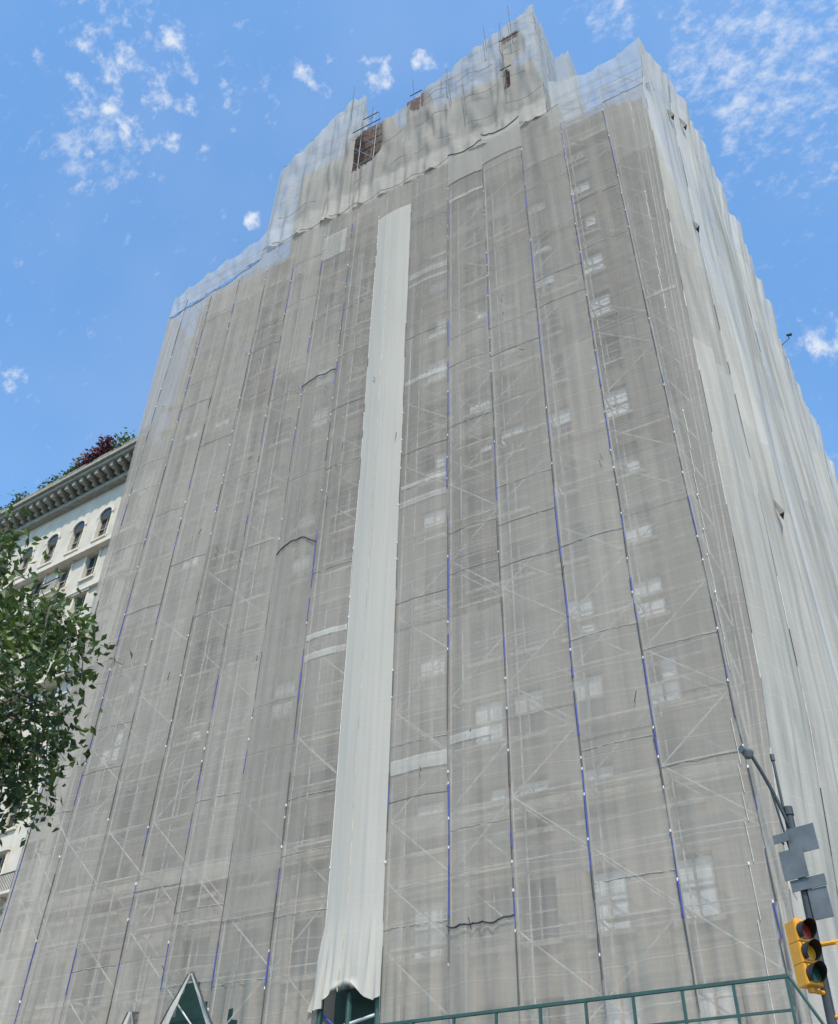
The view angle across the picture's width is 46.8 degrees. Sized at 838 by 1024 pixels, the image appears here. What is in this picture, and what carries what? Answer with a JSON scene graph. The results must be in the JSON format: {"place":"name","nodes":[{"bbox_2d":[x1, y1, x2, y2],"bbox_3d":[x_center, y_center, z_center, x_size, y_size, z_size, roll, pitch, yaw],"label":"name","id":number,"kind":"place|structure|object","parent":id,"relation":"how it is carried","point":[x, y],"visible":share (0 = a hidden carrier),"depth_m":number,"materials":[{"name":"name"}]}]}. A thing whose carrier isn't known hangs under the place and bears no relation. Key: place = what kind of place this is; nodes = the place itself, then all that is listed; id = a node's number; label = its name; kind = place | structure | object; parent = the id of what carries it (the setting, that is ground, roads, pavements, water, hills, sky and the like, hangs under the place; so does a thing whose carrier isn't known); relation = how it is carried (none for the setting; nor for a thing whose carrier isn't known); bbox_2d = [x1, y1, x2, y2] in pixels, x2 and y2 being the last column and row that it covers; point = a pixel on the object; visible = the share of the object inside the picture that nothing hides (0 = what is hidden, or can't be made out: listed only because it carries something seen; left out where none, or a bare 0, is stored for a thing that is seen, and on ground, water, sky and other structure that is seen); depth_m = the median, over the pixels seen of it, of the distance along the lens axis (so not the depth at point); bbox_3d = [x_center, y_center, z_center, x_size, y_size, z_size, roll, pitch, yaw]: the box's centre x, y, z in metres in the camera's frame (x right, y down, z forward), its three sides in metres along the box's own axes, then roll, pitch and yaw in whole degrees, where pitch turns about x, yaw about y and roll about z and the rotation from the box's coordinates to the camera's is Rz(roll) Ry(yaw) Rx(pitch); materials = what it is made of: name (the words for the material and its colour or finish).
{"place":"outdoors","nodes":[
{"label":"outdoors","id":0,"kind":"place"},
{"bbox_2d":[0,0,837,507],"label":"sky","id":1,"kind":"structure","parent":0,"point":[145,145],"materials":[{"name":"blue"}]},
{"bbox_3d":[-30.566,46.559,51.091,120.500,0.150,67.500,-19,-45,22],"label":"pavement","id":2,"kind":"structure","parent":0,"visible":0},
{"bbox_2d":[0,436,137,919],"bbox_3d":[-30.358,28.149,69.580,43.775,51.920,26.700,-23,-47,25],"label":"limestone apartment building","id":3,"kind":"structure","parent":2,"relation":"on","point":[70,522],"depth_m":69.58,"materials":[{"name":"stone"}]},
{"bbox_2d":[5,487,29,507],"bbox_3d":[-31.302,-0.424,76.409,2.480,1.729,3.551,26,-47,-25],"label":"roof shrub","id":4,"kind":"object","parent":3,"relation":"on","point":[19,497],"visible":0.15,"depth_m":75.69,"materials":[{"name":"green plant"}]},
{"bbox_2d":[37,469,71,488],"bbox_3d":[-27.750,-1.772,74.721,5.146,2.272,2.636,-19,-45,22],"label":"roof shrub","id":5,"kind":"object","parent":3,"relation":"on","point":[52,481],"visible":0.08,"depth_m":74.71,"materials":[{"name":"green plant"}]},
{"bbox_2d":[0,508,111,891],"bbox_3d":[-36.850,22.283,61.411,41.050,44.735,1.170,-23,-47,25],"label":"windows","id":6,"kind":"structure","parent":3,"relation":"in","point":[92,562],"depth_m":66.99,"materials":[{"name":"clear glass"}]},
{"bbox_2d":[61,453,83,491],"bbox_3d":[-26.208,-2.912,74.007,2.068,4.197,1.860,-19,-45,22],"label":"roof shrub","id":7,"kind":"object","parent":3,"relation":"on","point":[75,467],"visible":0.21,"depth_m":74.08,"materials":[{"name":"green plant"}]},
{"bbox_2d":[75,434,117,465],"bbox_3d":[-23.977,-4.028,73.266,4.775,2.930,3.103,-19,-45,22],"label":"maroon roof shrub","id":8,"kind":"object","parent":3,"relation":"on","point":[105,447],"visible":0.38,"depth_m":72.68,"materials":[{"name":"red plant"}]},
{"bbox_2d":[110,427,135,450],"bbox_3d":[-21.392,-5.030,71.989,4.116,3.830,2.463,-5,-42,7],"label":"roof shrub","id":9,"kind":"object","parent":3,"relation":"on","point":[125,439],"visible":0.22,"depth_m":71.82,"materials":[{"name":"green plant"}]},
{"bbox_2d":[130,177,625,1023],"bbox_3d":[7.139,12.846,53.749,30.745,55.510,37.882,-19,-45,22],"label":"walls","id":10,"kind":"structure","parent":2,"relation":"on","point":[328,1005],"depth_m":33.45,"materials":[{"name":"brick"}]},
{"bbox_2d":[190,297,617,976],"bbox_3d":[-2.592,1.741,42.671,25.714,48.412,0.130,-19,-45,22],"label":"windows","id":11,"kind":"structure","parent":10,"relation":"attached to","point":[610,353],"depth_m":44.44,"materials":[{"name":"glass"}]},
{"bbox_2d":[295,31,546,233],"bbox_3d":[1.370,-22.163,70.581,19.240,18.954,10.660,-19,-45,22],"label":"penthouse","id":12,"kind":"object","parent":10,"relation":"on","point":[376,149],"visible":0.13,"depth_m":70.47,"materials":[{"name":"brick"}]},
{"bbox_2d":[130,4,654,1023],"bbox_3d":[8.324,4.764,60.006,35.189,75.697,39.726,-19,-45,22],"label":"scaffolding","id":13,"kind":"object","parent":2,"relation":"on","point":[374,156],"visible":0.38,"depth_m":67.35,"materials":[{"name":"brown metal"}]},
{"bbox_2d":[0,4,837,1023],"bbox_3d":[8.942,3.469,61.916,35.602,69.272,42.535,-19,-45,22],"label":"scaffold netting","id":14,"kind":"object","parent":13,"relation":"on","point":[464,606],"visible":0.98,"depth_m":36.58,"materials":[{"name":"fabric"}]},
{"bbox_2d":[170,949,824,1023],"bbox_3d":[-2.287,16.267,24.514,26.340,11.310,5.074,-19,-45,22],"label":"sidewalk shed","id":15,"kind":"structure","parent":2,"relation":"on","point":[353,1006],"depth_m":22.55,"materials":[{"name":"green paint"}]},
{"bbox_2d":[738,745,837,1023],"bbox_3d":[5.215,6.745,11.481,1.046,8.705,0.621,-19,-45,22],"label":"traffic signal pole","id":16,"kind":"object","parent":2,"relation":"on","point":[806,953],"visible":1,"depth_m":12.89,"materials":[{"name":"metal"}]},
{"label":"road","id":17,"kind":"structure","parent":0,"visible":0},
{"bbox_2d":[0,493,132,846],"bbox_3d":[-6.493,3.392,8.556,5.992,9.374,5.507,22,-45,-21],"label":"street tree","id":18,"kind":"object","parent":17,"relation":"on","point":[39,646],"visible":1,"depth_m":9.99,"materials":[{"name":"green plant"}]}
]}

